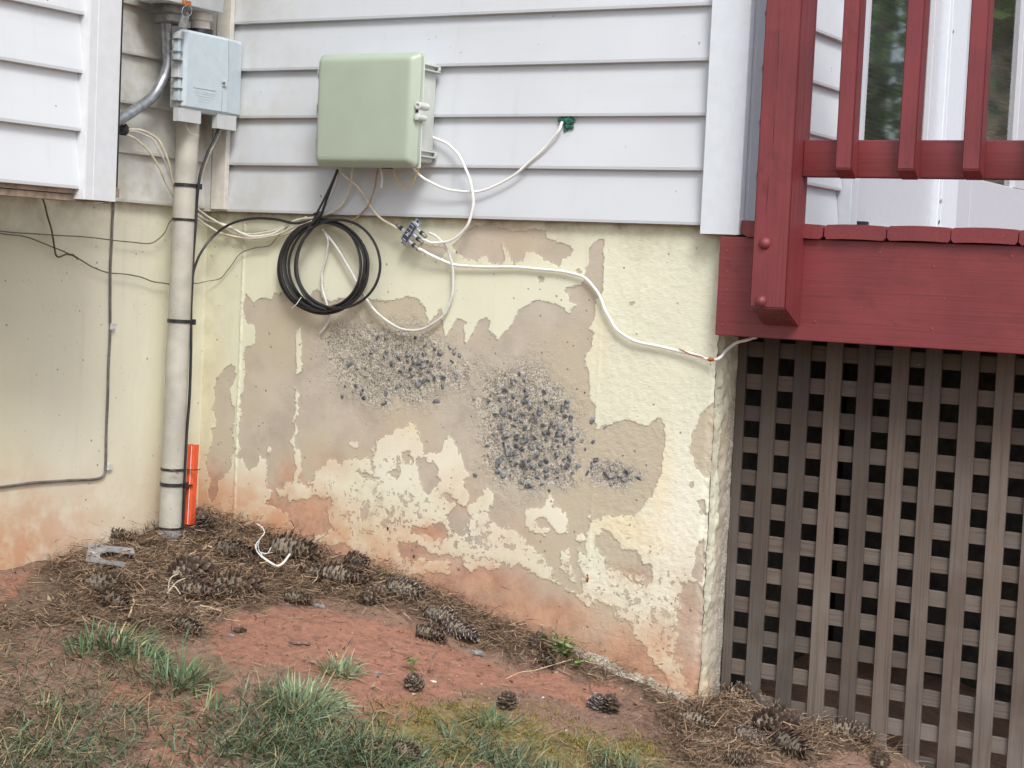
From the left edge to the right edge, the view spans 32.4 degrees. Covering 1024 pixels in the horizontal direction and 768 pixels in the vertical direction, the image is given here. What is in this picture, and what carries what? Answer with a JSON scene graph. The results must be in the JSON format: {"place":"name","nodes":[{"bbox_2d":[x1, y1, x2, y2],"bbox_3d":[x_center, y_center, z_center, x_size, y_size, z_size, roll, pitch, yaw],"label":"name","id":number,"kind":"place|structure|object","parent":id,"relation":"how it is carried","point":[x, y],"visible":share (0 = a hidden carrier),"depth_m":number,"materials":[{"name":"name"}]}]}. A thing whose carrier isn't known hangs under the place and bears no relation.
{"place":"outdoors","nodes":[
{"label":"outdoors","id":0,"kind":"place"},
{"bbox_2d":[0,654,670,767],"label":"lawn grass","id":1,"kind":"structure","parent":0,"point":[317,740],"depth_m":3.27,"materials":[{"name":"plant"}]},
{"bbox_2d":[0,508,1009,767],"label":"ground","id":2,"kind":"structure","parent":0,"point":[356,628],"depth_m":3.64,"materials":[{"name":"red soil"}]},
{"bbox_2d":[5,687,92,727],"bbox_3d":[-0.840,0.593,3.241,0.141,0.055,0.168,5,4,30],"label":"grass tuft","id":3,"kind":"object","parent":2,"relation":"on","point":[55,696],"visible":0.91,"depth_m":3.25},
{"bbox_2d":[55,618,106,660],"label":"grass tuft","id":4,"kind":"object","parent":2,"relation":"on","point":[81,650],"visible":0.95,"depth_m":3.49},
{"bbox_2d":[0,196,207,569],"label":"foundation wall","id":5,"kind":"structure","parent":2,"relation":"on","point":[54,324],"depth_m":4.06,"materials":[{"name":"paint"}]},
{"bbox_2d":[0,202,115,487],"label":"black cable","id":6,"kind":"object","parent":5,"relation":"attached to","point":[112,326],"visible":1,"depth_m":4.11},
{"bbox_2d":[0,233,168,284],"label":"thin wire","id":7,"kind":"object","parent":5,"relation":"attached to","point":[82,260],"visible":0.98,"depth_m":4.02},
{"bbox_2d":[0,219,171,243],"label":"thin wire","id":8,"kind":"object","parent":5,"relation":"attached to","point":[91,237],"visible":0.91,"depth_m":4.04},
{"bbox_2d":[85,564,132,594],"bbox_3d":[-0.874,0.429,3.821,0.102,0.078,0.063,4,-31,-13],"label":"pine cone","id":9,"kind":"object","parent":2,"relation":"on","point":[118,581],"visible":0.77,"depth_m":3.81,"materials":[{"name":"brown plant"}]},
{"bbox_2d":[96,585,134,612],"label":"pine cone","id":10,"kind":"object","parent":2,"relation":"on","point":[114,592],"visible":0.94,"depth_m":3.73,"materials":[{"name":"brown plant"}]},
{"bbox_2d":[61,617,171,665],"bbox_3d":[-0.801,0.508,3.561,0.230,0.106,0.253,5,4,30],"label":"grass tuft","id":11,"kind":"object","parent":2,"relation":"on","point":[121,635],"visible":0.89,"depth_m":3.56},
{"bbox_2d":[84,630,187,684],"bbox_3d":[-0.752,0.542,3.494,0.238,0.099,0.236,5,4,30],"label":"grass tuft","id":12,"kind":"object","parent":2,"relation":"on","point":[132,652],"visible":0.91,"depth_m":3.51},
{"bbox_2d":[122,641,229,707],"bbox_3d":[-0.654,0.555,3.427,0.235,0.123,0.239,2,4,-11],"label":"grass tuft","id":13,"kind":"object","parent":2,"relation":"on","point":[191,669],"visible":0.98,"depth_m":3.43,"materials":[{"name":"plant"}]},
{"bbox_2d":[157,121,199,540],"bbox_3d":[-0.801,-0.116,4.224,0.058,1.058,0.072,5,4,30],"label":"service pipe","id":14,"kind":"object","parent":2,"relation":"on","point":[178,339],"visible":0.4,"depth_m":4.20,"materials":[{"name":"grey plastic"}]},
{"bbox_2d":[129,130,170,179],"bbox_3d":[-0.840,-0.528,4.127,0.021,0.121,0.163,5,4,32],"label":"cream cable","id":15,"kind":"object","parent":14,"relation":"attached to","point":[152,139],"visible":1,"depth_m":4.12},
{"bbox_2d":[129,128,173,187],"bbox_3d":[-0.838,-0.521,4.133,0.027,0.146,0.182,5,4,30],"label":"cream cable","id":16,"kind":"object","parent":14,"relation":"attached to","point":[162,147],"visible":1,"depth_m":4.13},
{"bbox_2d":[160,482,192,487],"bbox_3d":[-0.815,0.243,4.248,0.060,0.014,0.072,5,4,30],"label":"cable tie","id":17,"kind":"object","parent":14,"relation":"attached to","point":[185,484],"visible":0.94,"depth_m":4.22,"materials":[{"name":"black plastic"}]},
{"bbox_2d":[160,467,200,473],"bbox_3d":[-0.806,0.206,4.245,0.069,0.014,0.092,6,5,44],"label":"cable tie","id":18,"kind":"object","parent":14,"relation":"attached to","point":[173,470],"visible":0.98,"depth_m":4.22,"materials":[{"name":"black plastic"}]},
{"bbox_2d":[167,319,195,324],"bbox_3d":[-0.798,-0.150,4.223,0.059,0.014,0.058,5,4,30],"label":"cable tie","id":19,"kind":"object","parent":14,"relation":"attached to","point":[181,321],"visible":0.95,"depth_m":4.20,"materials":[{"name":"black plastic"}]},
{"bbox_2d":[158,526,214,533],"bbox_3d":[-0.785,0.350,4.252,0.140,0.015,0.058,2,4,-5],"label":"cable tie","id":20,"kind":"object","parent":14,"relation":"attached to","point":[169,529],"visible":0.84,"depth_m":4.23,"materials":[{"name":"black plastic"}]},
{"bbox_2d":[173,183,201,189],"bbox_3d":[-0.780,-0.473,4.207,0.059,0.014,0.058,5,4,30],"label":"cable tie","id":21,"kind":"object","parent":14,"relation":"attached to","point":[186,185],"visible":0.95,"depth_m":4.18,"materials":[{"name":"black plastic"}]},
{"bbox_2d":[169,612,203,635],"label":"pine cone","id":22,"kind":"object","parent":2,"relation":"on","point":[195,626],"visible":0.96,"depth_m":3.66,"materials":[{"name":"brown plant"}]},
{"bbox_2d":[184,444,198,524],"bbox_3d":[-0.780,0.244,4.277,0.022,0.196,0.023,5,4,30],"label":"orange duct","id":23,"kind":"object","parent":2,"relation":"on","point":[191,478],"visible":1,"depth_m":4.27,"materials":[{"name":"plastic"}]},
{"bbox_2d":[176,683,244,731],"bbox_3d":[-0.569,0.609,3.338,0.149,0.067,0.151,5,4,30],"label":"grass tuft","id":24,"kind":"object","parent":2,"relation":"on","point":[212,705],"visible":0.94,"depth_m":3.35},
{"bbox_2d":[211,564,265,595],"bbox_3d":[-0.607,0.444,3.917,0.126,0.081,0.079,2,-24,-22],"label":"pine cone","id":25,"kind":"object","parent":2,"relation":"on","point":[250,581],"visible":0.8,"depth_m":3.90,"materials":[{"name":"brown plant"}]},
{"bbox_2d":[233,626,246,632],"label":"pine cone","id":26,"kind":"object","parent":2,"relation":"on","point":[241,628],"visible":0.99,"depth_m":3.71,"materials":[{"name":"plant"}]},
{"bbox_2d":[269,527,323,564],"bbox_3d":[-0.509,0.392,4.168,0.136,0.097,0.084,9,-18,9],"label":"pine cone","id":27,"kind":"object","parent":2,"relation":"on","point":[276,542],"visible":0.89,"depth_m":4.15,"materials":[{"name":"brown plant"}]},
{"bbox_2d":[282,588,314,605],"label":"pine cone","id":28,"kind":"object","parent":2,"relation":"on","point":[303,599],"visible":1,"depth_m":3.92,"materials":[{"name":"brown plant"}]},
{"bbox_2d":[289,639,308,644],"bbox_3d":[-0.449,0.543,3.711,0.048,0.009,0.042,2,4,-9],"label":"rock","id":29,"kind":"object","parent":2,"relation":"on","point":[300,642],"visible":1,"depth_m":3.70,"materials":[{"name":"pink stone"}]},
{"bbox_2d":[236,667,367,734],"bbox_3d":[-0.414,0.611,3.425,0.283,0.124,0.291,5,4,30],"label":"grass tuft","id":30,"kind":"object","parent":2,"relation":"on","point":[310,695],"visible":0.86,"depth_m":3.42,"materials":[{"name":"plant"}]},
{"bbox_2d":[310,646,373,683],"bbox_3d":[-0.358,0.576,3.620,0.162,0.086,0.180,5,4,30],"label":"grass tuft","id":31,"kind":"object","parent":2,"relation":"on","point":[338,672],"visible":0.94,"depth_m":3.62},
{"bbox_2d":[319,560,372,588],"bbox_3d":[-0.382,0.441,4.046,0.122,0.062,0.068,9,-11,12],"label":"pine cone","id":32,"kind":"object","parent":2,"relation":"on","point":[339,570],"visible":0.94,"depth_m":4.03,"materials":[{"name":"brown plant"}]},
{"bbox_2d":[358,581,387,606],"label":"pine cone","id":33,"kind":"object","parent":2,"relation":"on","point":[370,594],"visible":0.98,"depth_m":3.95,"materials":[{"name":"brown plant"}]},
{"bbox_2d":[0,587,773,767],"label":"dry grass","id":34,"kind":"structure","parent":2,"relation":"on","point":[85,686],"depth_m":3.35,"materials":[{"name":"plant"}]},
{"bbox_2d":[391,740,422,762],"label":"pine cone","id":35,"kind":"object","parent":2,"relation":"on","point":[406,746],"visible":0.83,"depth_m":3.28,"materials":[{"name":"brown plant"}]},
{"bbox_2d":[403,656,421,671],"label":"weed","id":36,"kind":"object","parent":2,"relation":"on","point":[410,661],"visible":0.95,"depth_m":3.67,"materials":[{"name":"green plant"}]},
{"bbox_2d":[404,671,425,692],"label":"pine cone","id":37,"kind":"object","parent":2,"relation":"on","point":[414,681],"visible":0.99,"depth_m":3.58,"materials":[{"name":"brown plant"}]},
{"bbox_2d":[415,622,448,642],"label":"pine cone","id":38,"kind":"object","parent":2,"relation":"on","point":[426,631],"visible":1,"depth_m":3.83,"materials":[{"name":"brown plant"}]},
{"bbox_2d":[1,521,870,765],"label":"leaf flakes","id":39,"kind":"object","parent":2,"relation":"on","point":[257,672],"visible":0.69,"depth_m":3.69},
{"bbox_2d":[423,605,460,626],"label":"pine cone","id":40,"kind":"object","parent":2,"relation":"on","point":[437,612],"visible":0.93,"depth_m":3.92,"materials":[{"name":"brown plant"}]},
{"bbox_2d":[0,536,901,767],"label":"soil crumbs","id":41,"kind":"object","parent":2,"relation":"on","point":[391,656],"visible":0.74,"depth_m":3.63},
{"bbox_2d":[442,619,479,643],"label":"pine cone","id":42,"kind":"object","parent":2,"relation":"on","point":[465,631],"visible":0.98,"depth_m":3.88,"materials":[{"name":"brown plant"}]},
{"bbox_2d":[0,507,925,767],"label":"dry straw","id":43,"kind":"object","parent":2,"relation":"on","point":[345,668],"visible":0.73,"depth_m":3.62,"materials":[{"name":"plant"}]},
{"bbox_2d":[0,498,932,767],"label":"pine needles","id":44,"kind":"object","parent":2,"relation":"on","point":[188,538],"visible":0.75,"depth_m":3.82,"materials":[{"name":"plant"}]},
{"bbox_2d":[86,544,134,566],"bbox_3d":[-0.921,0.390,3.998,0.114,0.026,0.148,3,4,-1],"label":"plastic plate","id":45,"kind":"object","parent":44,"relation":"on","point":[105,549],"visible":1,"depth_m":4.03,"materials":[{"name":"grey plastic"}]},
{"bbox_2d":[110,526,133,541],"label":"pine cone","id":46,"kind":"object","parent":44,"relation":"on","point":[121,532],"visible":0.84,"depth_m":4.18,"materials":[{"name":"brown plant"}]},
{"bbox_2d":[166,573,184,593],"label":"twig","id":47,"kind":"object","parent":44,"relation":"on","point":[174,583],"visible":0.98,"depth_m":3.85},
{"bbox_2d":[167,553,216,583],"bbox_3d":[-0.714,0.420,3.954,0.115,0.077,0.086,-7,42,-48],"label":"pine cone","id":48,"kind":"object","parent":44,"relation":"on","point":[193,565],"visible":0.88,"depth_m":3.93,"materials":[{"name":"brown plant"}]},
{"bbox_2d":[179,576,225,602],"bbox_3d":[-0.678,0.454,3.860,0.103,0.061,0.059,5,14,-7],"label":"pine cone","id":49,"kind":"object","parent":44,"relation":"on","point":[195,584],"visible":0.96,"depth_m":3.85,"materials":[{"name":"brown plant"}]},
{"bbox_2d":[193,509,219,536],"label":"pine cone","id":50,"kind":"object","parent":44,"relation":"on","point":[204,519],"visible":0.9,"depth_m":4.27,"materials":[{"name":"brown plant"}]},
{"bbox_2d":[219,581,238,599],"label":"pine cone","id":51,"kind":"object","parent":44,"relation":"on","point":[235,592],"visible":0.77,"depth_m":3.87,"materials":[{"name":"brown plant"}]},
{"bbox_2d":[211,536,257,560],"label":"pine cone","id":52,"kind":"object","parent":44,"relation":"on","point":[231,544],"visible":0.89,"depth_m":4.13,"materials":[{"name":"brown plant"}]},
{"bbox_2d":[254,543,275,562],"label":"pine cone","id":53,"kind":"object","parent":44,"relation":"on","point":[262,548],"visible":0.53,"depth_m":4.15,"materials":[{"name":"brown plant"}]},
{"bbox_2d":[255,523,290,566],"bbox_3d":[-0.585,0.378,4.142,0.079,0.065,0.235,0,4,-34],"label":"cable scrap","id":54,"kind":"object","parent":44,"relation":"on","point":[270,562],"visible":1,"depth_m":4.08,"materials":[{"name":"white plastic"}]},
{"bbox_2d":[299,560,326,580],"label":"pine cone","id":55,"kind":"object","parent":44,"relation":"on","point":[313,572],"visible":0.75,"depth_m":4.08,"materials":[{"name":"brown plant"}]},
{"bbox_2d":[343,550,370,570],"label":"pine cone","id":56,"kind":"object","parent":44,"relation":"on","point":[362,560],"visible":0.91,"depth_m":4.14,"materials":[{"name":"brown plant"}]},
{"bbox_2d":[385,577,425,601],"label":"pine cone","id":57,"kind":"object","parent":44,"relation":"on","point":[407,585],"visible":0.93,"depth_m":4.01,"materials":[{"name":"brown plant"}]},
{"bbox_2d":[681,705,721,730],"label":"pine cone","id":58,"kind":"object","parent":44,"relation":"on","point":[700,718],"visible":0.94,"depth_m":3.63,"materials":[{"name":"brown plant"}]},
{"bbox_2d":[733,725,769,746],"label":"pine cone","id":59,"kind":"object","parent":44,"relation":"on","point":[750,734],"visible":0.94,"depth_m":3.58,"materials":[{"name":"brown plant"}]},
{"bbox_2d":[829,718,876,743],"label":"pine cone","id":60,"kind":"object","parent":44,"relation":"on","point":[844,725],"visible":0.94,"depth_m":3.65,"materials":[{"name":"brown plant"}]},
{"bbox_2d":[469,650,483,655],"bbox_3d":[-0.077,0.587,3.842,0.026,0.014,0.040,0,5,-40],"label":"rock","id":61,"kind":"object","parent":2,"relation":"on","point":[476,652],"visible":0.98,"depth_m":3.83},
{"bbox_2d":[456,697,529,737],"bbox_3d":[-0.064,0.662,3.493,0.174,0.093,0.186,5,4,30],"label":"grass tuft","id":62,"kind":"object","parent":2,"relation":"on","point":[483,723],"visible":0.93,"depth_m":3.49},
{"bbox_2d":[494,689,519,711],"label":"pine cone","id":63,"kind":"object","parent":2,"relation":"on","point":[509,698],"visible":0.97,"depth_m":3.57,"materials":[{"name":"brown plant"}]},
{"bbox_2d":[337,690,688,767],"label":"moss","id":64,"kind":"object","parent":2,"relation":"on","point":[621,743],"visible":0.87,"depth_m":3.49,"materials":[{"name":"plant"}]},
{"bbox_2d":[198,212,849,702],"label":"foundation wall","id":65,"kind":"structure","parent":2,"relation":"on","point":[550,448],"depth_m":3.98,"materials":[{"name":"paint"}]},
{"bbox_2d":[115,0,217,211],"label":"siding wall","id":66,"kind":"structure","parent":65,"relation":"on","point":[140,180],"depth_m":4.16,"materials":[{"name":"white plastic"}]},
{"bbox_2d":[0,0,123,203],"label":"siding wall","id":67,"kind":"structure","parent":66,"relation":"attached to","point":[60,76],"depth_m":3.45,"materials":[{"name":"white plastic"}]},
{"bbox_2d":[42,199,77,259],"bbox_3d":[-1.013,-0.352,3.940,0.006,0.143,0.124,5,4,30],"label":"wire","id":68,"kind":"object","parent":67,"relation":"hanging from","point":[57,256],"visible":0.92,"depth_m":3.92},
{"bbox_2d":[119,124,128,135],"bbox_3d":[-0.896,-0.586,4.050,0.028,0.029,0.031,2,4,-5],"label":"duct seal","id":69,"kind":"object","parent":66,"relation":"attached to","point":[124,129],"visible":0.76,"depth_m":4.04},
{"bbox_2d":[126,134,172,196],"bbox_3d":[-0.844,-0.512,4.129,0.021,0.136,0.172,5,4,30],"label":"cream cable","id":70,"kind":"object","parent":69,"relation":"hanging from","point":[153,158],"visible":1,"depth_m":4.12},
{"bbox_2d":[139,0,223,34],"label":"meter box","id":71,"kind":"object","parent":66,"relation":"attached to","point":[172,12],"visible":0.84,"depth_m":4.12,"materials":[{"name":"grey plastic"}]},
{"bbox_2d":[120,23,171,124],"bbox_3d":[-0.853,-0.730,4.064,0.042,0.301,0.198,5,4,30],"label":"metal conduit","id":72,"kind":"object","parent":71,"relation":"attached to","point":[151,97],"visible":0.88,"depth_m":4.11,"materials":[{"name":"metal"}]},
{"bbox_2d":[178,0,191,28],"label":"seal tag","id":73,"kind":"object","parent":71,"relation":"hanging from","point":[183,22],"visible":1,"depth_m":4.07,"materials":[{"name":"metal"}]},
{"bbox_2d":[197,218,311,239],"bbox_3d":[-0.626,-0.387,4.284,0.352,0.071,0.080,4,4,18],"label":"cream cable","id":74,"kind":"object","parent":66,"relation":"attached to","point":[250,238],"visible":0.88,"depth_m":4.30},
{"bbox_2d":[198,167,353,234],"bbox_3d":[-0.570,-0.441,4.242,0.470,0.170,0.090,4,4,24],"label":"cream cable","id":75,"kind":"object","parent":66,"relation":"attached to","point":[305,218],"visible":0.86,"depth_m":4.22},
{"bbox_2d":[194,226,287,283],"bbox_3d":[-0.663,-0.315,4.314,0.255,0.154,0.098,3,4,7],"label":"thin wire","id":76,"kind":"object","parent":65,"relation":"attached to","point":[237,256],"visible":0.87,"depth_m":4.33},
{"bbox_2d":[198,214,306,236],"bbox_3d":[-0.636,-0.395,4.294,0.327,0.074,0.085,4,4,16],"label":"cream cable","id":77,"kind":"object","parent":65,"relation":"attached to","point":[240,232],"visible":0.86,"depth_m":4.30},
{"bbox_2d":[396,218,426,250],"bbox_3d":[-0.232,-0.344,4.048,0.086,0.074,0.013,5,4,30],"label":"coax splitter","id":78,"kind":"object","parent":65,"relation":"attached to","point":[410,232],"visible":1,"depth_m":4.04,"materials":[{"name":"metal"}]},
{"bbox_2d":[322,229,453,331],"bbox_3d":[-0.299,-0.242,4.103,0.376,0.232,0.026,5,4,30],"label":"grey coax","id":79,"kind":"object","parent":78,"relation":"hanging from","point":[376,311],"visible":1,"depth_m":4.08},
{"bbox_2d":[213,0,765,235],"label":"siding wall","id":80,"kind":"structure","parent":65,"relation":"on","point":[658,101],"depth_m":3.89,"materials":[{"name":"white plastic"}]},
{"bbox_2d":[170,29,241,130],"bbox_3d":[-0.718,-0.723,4.213,0.045,0.218,0.282,5,4,30],"label":"service box","id":81,"kind":"object","parent":80,"relation":"attached to","point":[205,77],"visible":1,"depth_m":4.17,"materials":[{"name":"grey plastic"}]},
{"bbox_2d":[181,128,218,536],"bbox_3d":[-0.753,-0.128,4.252,0.016,1.005,0.083,5,4,30],"label":"black cable","id":82,"kind":"object","parent":81,"relation":"hanging from","point":[191,326],"visible":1,"depth_m":4.23,"materials":[{"name":"rubber"}]},
{"bbox_2d":[198,129,221,200],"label":"cream cable","id":83,"kind":"object","parent":81,"relation":"hanging from","point":[220,130],"visible":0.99,"depth_m":4.25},
{"bbox_2d":[211,0,234,209],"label":"cable channel","id":84,"kind":"object","parent":80,"relation":"attached to","point":[221,148],"visible":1,"depth_m":4.32,"materials":[{"name":"plastic"}]},
{"bbox_2d":[194,169,381,314],"bbox_3d":[-0.524,-0.342,4.212,0.516,0.345,0.107,4,4,20],"label":"cable coil","id":85,"kind":"object","parent":80,"relation":"hanging from","point":[307,302],"visible":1,"depth_m":4.18,"materials":[{"name":"black rubber"}]},
{"bbox_2d":[319,233,329,333],"bbox_3d":[-0.446,-0.240,4.197,0.034,0.242,0.017,6,5,38],"label":"white wire","id":86,"kind":"object","parent":85,"relation":"hanging from","point":[325,299],"visible":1,"depth_m":4.20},
{"bbox_2d":[315,52,440,167],"bbox_3d":[-0.308,-0.623,4.030,0.300,0.258,0.112,5,4,30],"label":"utility box","id":87,"kind":"object","parent":80,"relation":"attached to","point":[374,110],"visible":1,"depth_m":3.98,"materials":[{"name":"green plastic"}]},
{"bbox_2d":[347,168,378,222],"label":"cream cable","id":88,"kind":"object","parent":87,"relation":"hanging from","point":[361,213],"visible":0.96,"depth_m":4.09,"materials":[{"name":"beige plastic"}]},
{"bbox_2d":[337,167,398,229],"bbox_3d":[-0.333,-0.434,4.098,0.164,0.144,0.022,4,4,20],"label":"cream cable","id":89,"kind":"object","parent":87,"relation":"attached to","point":[367,200],"visible":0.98,"depth_m":4.11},
{"bbox_2d":[422,136,474,244],"bbox_3d":[-0.140,-0.439,3.988,0.142,0.247,0.015,5,4,36],"label":"white coax","id":90,"kind":"object","parent":87,"relation":"attached to","point":[472,194],"visible":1,"depth_m":3.96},
{"bbox_2d":[558,116,574,131],"bbox_3d":[0.118,-0.569,3.853,0.043,0.036,0.012,5,4,30],"label":"foam plug","id":91,"kind":"object","parent":80,"relation":"attached to","point":[567,120],"visible":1,"depth_m":3.85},
{"bbox_2d":[412,121,563,192],"bbox_3d":[-0.061,-0.507,3.934,0.376,0.162,0.026,4,4,24],"label":"white coax","id":92,"kind":"object","parent":91,"relation":"attached to","point":[511,176],"visible":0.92,"depth_m":3.92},
{"bbox_2d":[418,248,756,361],"bbox_3d":[0.138,-0.178,3.853,0.820,0.215,0.069,4,4,25],"label":"white coax","id":93,"kind":"object","parent":65,"relation":"attached to","point":[726,350],"visible":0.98,"depth_m":3.83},
{"bbox_2d":[753,0,843,224],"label":"siding wall","id":94,"kind":"structure","parent":65,"relation":"on","point":[821,204],"depth_m":4.04,"materials":[{"name":"white plastic"}]},
{"bbox_2d":[527,630,547,650],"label":"pine cone","id":95,"kind":"object","parent":2,"relation":"on","point":[535,641],"visible":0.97,"depth_m":3.87,"materials":[{"name":"brown plant"}]},
{"bbox_2d":[536,647,556,669],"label":"pine cone","id":96,"kind":"object","parent":2,"relation":"on","point":[543,657],"visible":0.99,"depth_m":3.81,"materials":[{"name":"brown plant"}]},
{"bbox_2d":[537,633,592,665],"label":"weed","id":97,"kind":"object","parent":2,"relation":"on","point":[559,644],"visible":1,"depth_m":3.86,"materials":[{"name":"green plant"}]},
{"bbox_2d":[586,692,604,710],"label":"pine cone","id":98,"kind":"object","parent":2,"relation":"on","point":[594,701],"visible":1,"depth_m":3.66,"materials":[{"name":"brown plant"}]},
{"bbox_2d":[599,693,622,713],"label":"pine cone","id":99,"kind":"object","parent":2,"relation":"on","point":[610,702],"visible":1,"depth_m":3.66,"materials":[{"name":"brown plant"}]},
{"bbox_2d":[723,749,757,766],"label":"pine cone","id":100,"kind":"object","parent":2,"relation":"on","point":[731,757],"visible":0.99,"depth_m":3.48,"materials":[{"name":"brown plant"}]},
{"bbox_2d":[721,680,760,703],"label":"pine cone","id":101,"kind":"object","parent":2,"relation":"on","point":[742,689],"visible":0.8,"depth_m":3.79,"materials":[{"name":"brown plant"}]},
{"bbox_2d":[752,702,800,735],"bbox_3d":[0.549,0.695,3.639,0.106,0.072,0.070,-1,-12,-30],"label":"pine cone","id":102,"kind":"object","parent":2,"relation":"on","point":[764,720],"visible":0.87,"depth_m":3.62,"materials":[{"name":"brown plant"}]},
{"bbox_2d":[766,722,814,760],"bbox_3d":[0.563,0.728,3.550,0.068,0.059,0.106,-14,23,-38],"label":"pine cone","id":103,"kind":"object","parent":2,"relation":"on","point":[781,736],"visible":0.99,"depth_m":3.54,"materials":[{"name":"brown plant"}]},
{"bbox_2d":[715,0,1023,353],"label":"deck","id":104,"kind":"structure","parent":2,"relation":"on","point":[786,272],"depth_m":3.46,"materials":[{"name":"red paint"}]},
{"bbox_2d":[720,336,1023,767],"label":"lattice panel","id":105,"kind":"object","parent":2,"relation":"on","point":[997,503],"visible":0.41,"depth_m":3.64,"materials":[{"name":"brown wood"}]},
{"bbox_2d":[869,747,891,767],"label":"pine cone","id":106,"kind":"object","parent":2,"relation":"on","point":[880,757],"visible":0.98,"depth_m":3.53,"materials":[{"name":"brown plant"}]},
{"bbox_2d":[833,343,1023,702],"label":"foundation wall","id":107,"kind":"structure","parent":2,"relation":"on","point":[945,481],"depth_m":4.25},
{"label":"room walls","id":108,"kind":"structure","parent":0,"visible":0},
{"bbox_2d":[836,0,1023,229],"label":"glazed door","id":109,"kind":"structure","parent":108,"relation":"attached to","point":[948,203],"depth_m":4.72,"materials":[{"name":"metal"}]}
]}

